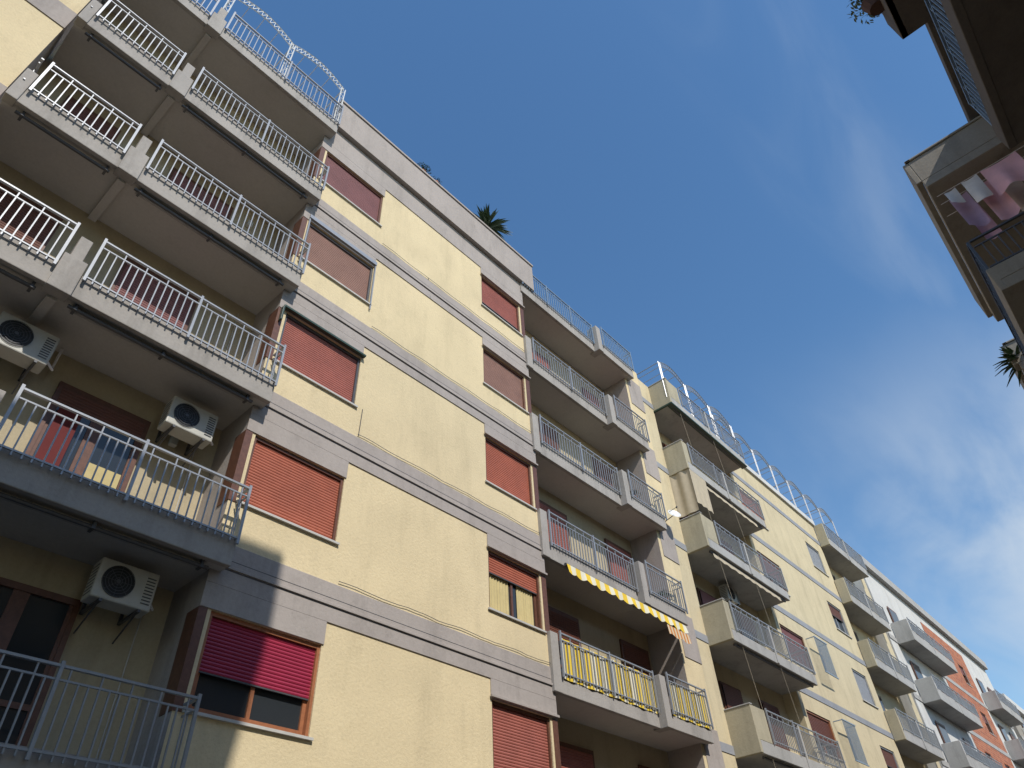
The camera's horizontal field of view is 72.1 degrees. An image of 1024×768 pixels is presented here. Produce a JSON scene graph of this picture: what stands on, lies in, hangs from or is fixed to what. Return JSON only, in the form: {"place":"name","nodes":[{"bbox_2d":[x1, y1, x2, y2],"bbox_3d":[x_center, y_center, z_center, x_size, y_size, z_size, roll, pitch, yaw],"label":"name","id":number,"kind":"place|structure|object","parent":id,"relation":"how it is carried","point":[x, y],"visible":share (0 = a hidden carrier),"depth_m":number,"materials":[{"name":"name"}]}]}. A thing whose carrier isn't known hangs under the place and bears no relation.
{"place":"outdoors","nodes":[
{"label":"outdoors","id":0,"kind":"place"},
{"bbox_2d":[417,162,430,173],"bbox_3d":[-2.810,-6.574,21.865,0.651,0.497,0.645,-33,-50,28],"label":"roof shrub","id":1,"kind":"object","parent":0,"point":[425,168],"visible":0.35,"depth_m":21.82,"materials":[{"name":"green plant"}]},
{"bbox_2d":[332,99,533,291],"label":"roof parapet","id":2,"kind":"structure","parent":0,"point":[370,141],"depth_m":21.22,"materials":[{"name":"grey concrete"}]},
{"bbox_2d":[472,204,512,240],"bbox_3d":[-0.927,-5.157,24.179,1.914,2.959,1.848,-33,-50,28],"label":"yucca plant","id":3,"kind":"object","parent":2,"relation":"on","point":[495,226],"visible":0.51,"depth_m":24.29,"materials":[{"name":"green plant"}]},
{"bbox_2d":[192,0,1023,709],"label":"sky","id":4,"kind":"structure","parent":0,"point":[720,189],"materials":[{"name":"blue"}]},
{"bbox_2d":[853,580,935,767],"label":"wall","id":5,"kind":"structure","parent":0,"point":[904,698],"depth_m":35.59,"materials":[{"name":"white paint"}]},
{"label":"walls","id":6,"kind":"object","parent":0,"visible":0},
{"bbox_2d":[880,0,1023,148],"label":"dark balcony","id":7,"kind":"structure","parent":6,"relation":"attached to","point":[989,35],"depth_m":8.43,"materials":[{"name":"brown paint"}]},
{"bbox_2d":[846,0,883,23],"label":"balcony plant","id":8,"kind":"object","parent":7,"relation":"on","point":[872,8],"visible":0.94,"depth_m":10.93,"materials":[{"name":"green plant"}]},
{"bbox_2d":[881,0,991,125],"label":"dark railing","id":9,"kind":"object","parent":7,"relation":"on","point":[945,34],"visible":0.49,"depth_m":9.23,"materials":[{"name":"grey metal"}]},
{"bbox_2d":[903,115,1023,388],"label":"balcony concrete","id":10,"kind":"object","parent":6,"relation":"attached to","point":[960,154],"visible":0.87,"depth_m":12.86,"materials":[{"name":"beige paint"}]},
{"bbox_2d":[937,146,1023,238],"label":"hanging laundry","id":11,"kind":"object","parent":10,"relation":"hanging from","point":[1000,191],"visible":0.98,"depth_m":12.12,"materials":[{"name":"pink fabric"}]},
{"bbox_2d":[966,211,1023,355],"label":"grey railing","id":12,"kind":"object","parent":10,"relation":"attached to","point":[982,266],"visible":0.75,"depth_m":11.59,"materials":[{"name":"metal"}]},
{"bbox_2d":[993,343,1022,386],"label":"palm plant","id":13,"kind":"object","parent":10,"relation":"on","point":[1009,354],"visible":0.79,"depth_m":16.89,"materials":[{"name":"green plant"}]},
{"bbox_3d":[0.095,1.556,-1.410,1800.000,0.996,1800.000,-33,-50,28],"label":"ground","id":14,"kind":"structure","parent":0,"visible":0},
{"bbox_2d":[0,0,669,767],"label":"wall","id":15,"kind":"structure","parent":14,"relation":"on","point":[90,646],"depth_m":11.75,"materials":[{"name":"paint"}]},
{"bbox_2d":[96,157,288,757],"bbox_3d":[-5.529,-0.462,13.481,0.019,14.988,0.019,-33,-50,28],"label":"conduit","id":16,"kind":"object","parent":15,"relation":"attached to","point":[141,617],"visible":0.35,"depth_m":9.76,"materials":[{"name":"metal"}]},
{"bbox_2d":[168,151,276,447],"bbox_3d":[-5.878,-2.473,14.887,0.099,9.452,0.120,-33,-50,28],"label":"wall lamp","id":17,"kind":"object","parent":15,"relation":"attached to","point":[173,442],"visible":0.59,"depth_m":11.75,"materials":[{"name":"white plastic"}]},
{"bbox_2d":[0,303,561,744],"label":"window glass","id":18,"kind":"object","parent":15,"relation":"in","point":[38,627],"visible":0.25,"depth_m":9.35,"materials":[{"name":"glass"}]},
{"bbox_2d":[0,0,708,751],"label":"balcony soffits","id":19,"kind":"object","parent":15,"relation":"attached to","point":[64,172],"visible":0.69,"depth_m":14.14,"materials":[{"name":"grey concrete"}]},
{"bbox_2d":[0,311,62,393],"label":"air conditioner","id":20,"kind":"object","parent":19,"relation":"attached to","point":[27,347],"visible":1,"depth_m":10.09,"materials":[{"name":"white plastic"}]},
{"bbox_2d":[35,407,81,466],"bbox_3d":[-6.647,1.095,10.050,0.015,1.850,0.330,-33,-50,28],"label":"red curtain","id":21,"kind":"object","parent":19,"relation":"hanging from","point":[49,438],"visible":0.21,"depth_m":10.31,"materials":[{"name":"red fabric"}]},
{"bbox_2d":[84,462,120,488],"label":"wall","id":22,"kind":"structure","parent":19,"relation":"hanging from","point":[90,470],"depth_m":10.54,"materials":[{"name":"yellow paint"}]},
{"bbox_2d":[73,557,159,643],"bbox_3d":[-5.357,2.909,9.653,0.591,1.083,0.963,-33,-50,28],"label":"air conditioner","id":23,"kind":"object","parent":19,"relation":"attached to","point":[122,589],"visible":1,"depth_m":9.46,"materials":[{"name":"white plastic"}]},
{"bbox_2d":[0,32,306,570],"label":"awning rolls","id":24,"kind":"object","parent":19,"relation":"attached to","point":[93,526],"visible":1,"depth_m":11.34,"materials":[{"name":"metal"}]},
{"bbox_2d":[154,396,218,466],"bbox_3d":[-5.397,0.772,11.728,0.591,1.083,0.963,-33,-50,28],"label":"air conditioner","id":25,"kind":"object","parent":19,"relation":"attached to","point":[188,422],"visible":0.98,"depth_m":11.52,"materials":[{"name":"white plastic"}]},
{"bbox_2d":[199,0,345,122],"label":"rooftop pergola","id":26,"kind":"object","parent":19,"relation":"on","point":[292,45],"visible":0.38,"depth_m":18.91,"materials":[{"name":"white paint"}]},
{"bbox_2d":[0,33,651,767],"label":"frame","id":27,"kind":"object","parent":19,"relation":"on","point":[14,607],"depth_m":11.83,"materials":[{"name":"brown wood"}]},
{"bbox_2d":[113,157,379,327],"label":"shutter maroon","id":28,"kind":"structure","parent":27,"relation":"in","point":[347,185],"depth_m":14.79,"materials":[{"name":"red plastic"}]},
{"bbox_2d":[0,36,650,675],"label":"brown shutter","id":29,"kind":"object","parent":27,"relation":"attached to","point":[558,622],"visible":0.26,"depth_m":11.75,"materials":[{"name":"brown plastic"}]},
{"bbox_2d":[198,302,536,700],"bbox_3d":[-5.194,-0.999,12.658,0.030,12.655,16.799,-33,-50,28],"label":"shutter end bar","id":30,"kind":"object","parent":27,"relation":"in","point":[248,684],"visible":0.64,"depth_m":10.10,"materials":[{"name":"red plastic"}]},
{"bbox_2d":[242,441,536,593],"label":"roller shutters","id":31,"kind":"object","parent":27,"relation":"in","point":[285,487],"visible":0.92,"depth_m":12.26,"materials":[{"name":"red plastic"}]},
{"bbox_2d":[303,227,522,407],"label":"roller shutters","id":32,"kind":"object","parent":27,"relation":"in","point":[328,257],"visible":0.84,"depth_m":16.51,"materials":[{"name":"red plastic"}]},
{"bbox_2d":[277,281,630,767],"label":"red shutter","id":33,"kind":"object","parent":27,"relation":"attached to","point":[519,740],"visible":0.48,"depth_m":14.01,"materials":[{"name":"red plastic"}]},
{"bbox_2d":[489,574,533,625],"bbox_3d":[-0.016,4.531,15.289,0.024,1.139,1.442,-33,-50,28],"label":"curtain","id":34,"kind":"object","parent":33,"relation":"hanging from","point":[499,596],"visible":0.59,"depth_m":15.15,"materials":[{"name":"yellow fabric"}]},
{"bbox_2d":[0,0,713,767],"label":"railing","id":35,"kind":"object","parent":19,"relation":"on","point":[280,348],"visible":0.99,"depth_m":12.12,"materials":[{"name":"grey metal"}]},
{"bbox_2d":[159,146,560,767],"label":"corner wood","id":36,"kind":"object","parent":19,"relation":"on","point":[183,664],"visible":0.57,"depth_m":11.49,"materials":[{"name":"wood"}]},
{"bbox_2d":[225,205,551,686],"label":"groove lines","id":37,"kind":"object","parent":19,"relation":"attached to","point":[400,477],"visible":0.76,"depth_m":13.97,"materials":[{"name":"concrete"}]},
{"bbox_2d":[522,275,633,370],"bbox_3d":[2.423,-2.251,25.209,0.310,1.005,6.166,-33,-50,28],"label":"balcony railing","id":38,"kind":"object","parent":19,"relation":"attached to","point":[546,288],"visible":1,"depth_m":25.33,"materials":[{"name":"grey metal"}]},
{"bbox_2d":[564,563,691,643],"bbox_3d":[3.084,5.720,17.987,0.150,0.620,5.321,-33,-50,28],"label":"striped awning","id":39,"kind":"object","parent":19,"relation":"attached to","point":[620,595],"visible":1,"depth_m":18.20,"materials":[{"name":"yellow fabric"},{"name":"white fabric"}]},
{"bbox_2d":[562,638,710,729],"bbox_3d":[3.060,7.254,16.770,0.193,0.890,5.797,-35,-51,30],"label":"striped balcony screen","id":40,"kind":"object","parent":19,"relation":"attached to","point":[625,700],"visible":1,"depth_m":16.38,"materials":[{"name":"yellow fabric"}]},
{"bbox_2d":[657,589,671,600],"bbox_3d":[4.360,6.201,20.262,0.609,0.502,0.651,-33,-50,28],"label":"balcony plant","id":41,"kind":"object","parent":19,"relation":"on","point":[664,594],"visible":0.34,"depth_m":20.21,"materials":[{"name":"green plant"}]},
{"bbox_2d":[525,329,602,390],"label":"railing","id":42,"kind":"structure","parent":15,"relation":"on","point":[563,359],"depth_m":25.48,"materials":[{"name":"grey metal"}]},
{"bbox_2d":[665,506,680,521],"bbox_3d":[5.137,4.207,22.709,0.579,0.382,0.348,-21,-45,18],"label":"satellite dish","id":43,"kind":"object","parent":15,"relation":"attached to","point":[672,512],"visible":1,"depth_m":22.73,"materials":[{"name":"white paint"}]},
{"bbox_2d":[0,0,704,767],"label":"return walls","id":44,"kind":"structure","parent":14,"relation":"on","point":[662,646],"depth_m":13.03,"materials":[{"name":"grey paint"}]},
{"bbox_2d":[0,0,715,767],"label":"facade cream","id":45,"kind":"object","parent":14,"relation":"on","point":[378,704],"visible":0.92,"depth_m":13.36,"materials":[{"name":"paint"}]},
{"bbox_2d":[188,611,319,735],"bbox_3d":[-3.623,4.147,9.977,0.130,1.339,1.869,-33,-50,28],"label":"frame orange","id":46,"kind":"object","parent":45,"relation":"attached to","point":[304,718],"visible":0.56,"depth_m":10.09,"materials":[{"name":"brown wood"}]},
{"bbox_2d":[199,617,314,698],"bbox_3d":[-3.620,3.962,10.128,0.016,0.744,1.769,-33,-50,28],"label":"shutter crimson","id":47,"kind":"object","parent":46,"relation":"in","point":[242,654],"visible":1,"depth_m":10.09,"materials":[{"name":"red plastic"}]},
{"bbox_2d":[278,304,365,358],"bbox_3d":[-3.837,-0.926,14.383,0.090,0.440,2.059,-33,-50,28],"label":"window frame","id":48,"kind":"object","parent":45,"relation":"attached to","point":[321,329],"visible":1,"depth_m":14.40,"materials":[{"name":"paint"}]},
{"bbox_2d":[299,214,376,309],"bbox_3d":[-3.937,-2.802,16.144,0.047,1.702,1.949,-33,-50,28],"label":"window frame","id":49,"kind":"object","parent":45,"relation":"attached to","point":[342,239],"visible":0.93,"depth_m":16.57,"materials":[{"name":"grey paint"}]},
{"bbox_2d":[0,0,713,767],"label":"balcony concrete","id":50,"kind":"object","parent":45,"relation":"attached to","point":[60,280],"visible":0.92,"depth_m":12.68,"materials":[{"name":"grey concrete"}]},
{"bbox_2d":[0,0,724,767],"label":"grey bands","id":51,"kind":"object","parent":45,"relation":"attached to","point":[256,602],"visible":0.88,"depth_m":14.15,"materials":[{"name":"paint"}]},
{"bbox_2d":[182,177,546,740],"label":"sills","id":52,"kind":"structure","parent":45,"relation":"attached to","point":[241,723],"depth_m":13.70,"materials":[{"name":"stone"}]},
{"bbox_2d":[339,244,549,662],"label":"cables","id":53,"kind":"object","parent":45,"relation":"attached to","point":[437,477],"visible":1,"depth_m":15.20,"materials":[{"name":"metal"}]},
{"bbox_2d":[638,379,940,767],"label":"facade cream","id":54,"kind":"object","parent":14,"relation":"on","point":[807,603],"visible":0.7,"depth_m":28.23,"materials":[{"name":"paint"}]},
{"bbox_2d":[642,397,893,755],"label":"blue grey bands","id":55,"kind":"object","parent":54,"relation":"attached to","point":[727,748],"visible":0.88,"depth_m":28.56,"materials":[{"name":"paint"}]},
{"bbox_2d":[744,463,814,525],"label":"parapet","id":56,"kind":"structure","parent":54,"relation":"on","point":[777,493],"depth_m":34.26,"materials":[{"name":"white paint"}]},
{"bbox_2d":[662,442,905,767],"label":"frame","id":57,"kind":"object","parent":54,"relation":"attached to","point":[720,682],"depth_m":28.15,"materials":[{"name":"grey metal"}]},
{"bbox_2d":[665,444,761,518],"bbox_3d":[8.439,4.480,28.955,0.309,1.615,6.978,-37,-52,31],"label":"roller shutter","id":58,"kind":"object","parent":57,"relation":"in","point":[743,500],"visible":0.06,"depth_m":30.59,"materials":[{"name":"brown plastic"}]},
{"bbox_2d":[682,515,809,667],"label":"shutter maroon","id":59,"kind":"structure","parent":57,"relation":"in","point":[707,598],"depth_m":26.27,"materials":[{"name":"red plastic"}]},
{"bbox_2d":[664,445,890,767],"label":"window glass","id":60,"kind":"object","parent":57,"relation":"in","point":[856,637],"visible":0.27,"depth_m":28.29,"materials":[{"name":"black glass"}]},
{"bbox_2d":[722,604,896,767],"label":"brown shutter","id":61,"kind":"object","parent":57,"relation":"attached to","point":[733,696],"visible":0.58,"depth_m":23.47,"materials":[{"name":"brown plastic"}]},
{"bbox_2d":[739,490,840,758],"bbox_3d":[10.499,8.776,27.343,0.130,10.444,2.046,-33,-50,28],"label":"frame orange","id":62,"kind":"object","parent":54,"relation":"attached to","point":[817,716],"visible":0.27,"depth_m":24.90,"materials":[{"name":"brown wood"}]},
{"bbox_2d":[648,377,944,767],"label":"balcony concrete","id":63,"kind":"object","parent":54,"relation":"attached to","point":[782,754],"visible":0.84,"depth_m":24.97,"materials":[{"name":"grey concrete"}]},
{"bbox_2d":[669,469,713,517],"bbox_3d":[6.266,3.811,24.332,0.771,1.700,1.487,-82,-82,47],"label":"canvas drape","id":64,"kind":"object","parent":63,"relation":"hanging from","point":[684,493],"visible":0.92,"depth_m":24.30,"materials":[{"name":"beige fabric"}]},
{"bbox_2d":[653,402,746,468],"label":"green trim","id":65,"kind":"structure","parent":63,"relation":"attached to","point":[671,405],"depth_m":27.95,"materials":[{"name":"paint"}]},
{"bbox_2d":[718,584,739,610],"bbox_3d":[7.498,7.472,24.457,0.591,1.083,0.963,-33,-50,28],"label":"air conditioner","id":66,"kind":"object","parent":63,"relation":"attached to","point":[726,594],"visible":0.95,"depth_m":24.21,"materials":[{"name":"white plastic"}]},
{"bbox_2d":[637,361,837,535],"bbox_3d":[11.667,4.408,34.152,2.160,3.444,19.733,-33,-50,28],"label":"railing","id":67,"kind":"object","parent":63,"relation":"on","point":[754,452],"visible":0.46,"depth_m":34.30,"materials":[{"name":"white metal"}]},
{"bbox_2d":[673,408,813,767],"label":"awning rolls","id":68,"kind":"object","parent":63,"relation":"attached to","point":[767,662],"visible":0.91,"depth_m":22.93,"materials":[{"name":"fabric"}]},
{"bbox_2d":[707,486,780,600],"bbox_3d":[8.056,5.535,25.103,0.020,3.221,4.800,-33,-50,28],"label":"awning valance","id":69,"kind":"object","parent":68,"relation":"attached to","point":[736,569],"visible":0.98,"depth_m":24.79,"materials":[{"name":"beige fabric"}]},
{"bbox_2d":[648,379,905,759],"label":"balcony sides","id":70,"kind":"object","parent":63,"relation":"attached to","point":[748,729],"visible":0.81,"depth_m":22.92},
{"bbox_2d":[654,407,941,767],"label":"balcony soffits","id":71,"kind":"object","parent":63,"relation":"attached to","point":[705,564],"visible":0.67,"depth_m":26.93,"materials":[{"name":"grey concrete"}]},
{"bbox_2d":[677,387,942,767],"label":"railing","id":72,"kind":"object","parent":63,"relation":"on","point":[904,670],"visible":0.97,"depth_m":25.48,"materials":[{"name":"grey metal"}]},
{"bbox_2d":[680,413,800,767],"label":"awning ropes","id":73,"kind":"object","parent":72,"relation":"attached to","point":[732,599],"visible":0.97,"depth_m":22.38,"materials":[{"name":"beige fabric"}]},
{"bbox_2d":[766,528,878,761],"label":"sills","id":74,"kind":"structure","parent":54,"relation":"attached to","point":[846,635],"depth_m":30.39,"materials":[{"name":"stone"}]},
{"bbox_2d":[806,636,869,766],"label":"projecting shutter","id":75,"kind":"object","parent":54,"relation":"attached to","point":[821,643],"visible":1,"depth_m":25.59,"materials":[{"name":"grey metal"}]},
{"bbox_2d":[807,545,873,704],"bbox_3d":[14.978,12.989,30.066,0.016,13.315,1.481,-33,-50,28],"label":"grey shutter","id":76,"kind":"object","parent":54,"relation":"attached to","point":[863,688],"visible":0.94,"depth_m":30.41,"materials":[{"name":"grey plastic"}]},
{"bbox_2d":[659,432,927,767],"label":"wall","id":77,"kind":"structure","parent":14,"relation":"on","point":[746,687],"depth_m":24.32,"materials":[{"name":"beige paint"}]},
{"bbox_2d":[860,578,942,767],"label":"end wall","id":78,"kind":"structure","parent":14,"relation":"on","point":[899,665],"depth_m":36.67,"materials":[{"name":"white paint"}]},
{"bbox_2d":[851,554,987,669],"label":"parapet","id":79,"kind":"structure","parent":78,"relation":"on","point":[878,575],"depth_m":45.82,"materials":[{"name":"paint"}]},
{"bbox_2d":[865,571,1023,767],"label":"facade","id":80,"kind":"structure","parent":14,"relation":"on","point":[884,597],"depth_m":40.80,"materials":[{"name":"white paint"}]},
{"bbox_2d":[889,609,1008,742],"bbox_3d":[27.833,22.441,40.537,0.245,14.348,18.405,-33,-50,28],"label":"window glass","id":81,"kind":"object","parent":80,"relation":"attached to","point":[920,676],"visible":0.2,"depth_m":38.23,"materials":[{"name":"grey glass"}]},
{"bbox_2d":[888,632,1013,767],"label":"bands","id":82,"kind":"object","parent":80,"relation":"attached to","point":[944,763],"visible":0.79,"depth_m":43.08,"materials":[{"name":"paint"}]},
{"bbox_2d":[890,619,1023,767],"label":"balcony concrete","id":83,"kind":"object","parent":80,"relation":"attached to","point":[933,697],"visible":0.97,"depth_m":38.36,"materials":[{"name":"paint"}]},
{"bbox_2d":[887,606,1014,758],"bbox_3d":[28.735,23.009,41.178,0.038,14.466,21.085,-33,-50,28],"label":"door frame","id":84,"kind":"object","parent":83,"relation":"attached to","point":[967,741],"visible":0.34,"depth_m":39.05,"materials":[{"name":"brown wood"}]},
{"bbox_2d":[906,617,1023,767],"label":"railing","id":85,"kind":"object","parent":83,"relation":"attached to","point":[973,753],"visible":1,"depth_m":38.46,"materials":[{"name":"grey metal"}]},
{"bbox_2d":[921,623,1013,767],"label":"brick panel","id":86,"kind":"object","parent":80,"relation":"attached to","point":[983,732],"visible":0.64,"depth_m":45.22,"materials":[{"name":"orange brick"}]},
{"bbox_2d":[958,665,1008,767],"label":"frame wood","id":87,"kind":"object","parent":80,"relation":"attached to","point":[988,726],"visible":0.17,"depth_m":45.94,"materials":[{"name":"brown wood"}]},
{"bbox_2d":[1005,704,1023,740],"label":"facade","id":88,"kind":"structure","parent":14,"relation":"on","point":[1020,730],"depth_m":52.95,"materials":[{"name":"beige paint"}]},
{"bbox_2d":[1013,726,1022,742],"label":"end wall","id":89,"kind":"structure","parent":14,"relation":"on","point":[1016,731],"depth_m":52.01,"materials":[{"name":"beige paint"}]},
{"bbox_2d":[1000,693,1023,716],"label":"parapet","id":90,"kind":"structure","parent":89,"relation":"on","point":[1020,710],"depth_m":55.36,"materials":[{"name":"white paint"}]},
{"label":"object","id":91,"kind":"object","parent":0,"visible":0},
{"bbox_2d":[925,11,983,121],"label":"eaves","id":92,"kind":"object","parent":91,"relation":"on","point":[970,112],"depth_m":12.26,"materials":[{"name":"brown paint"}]}
]}

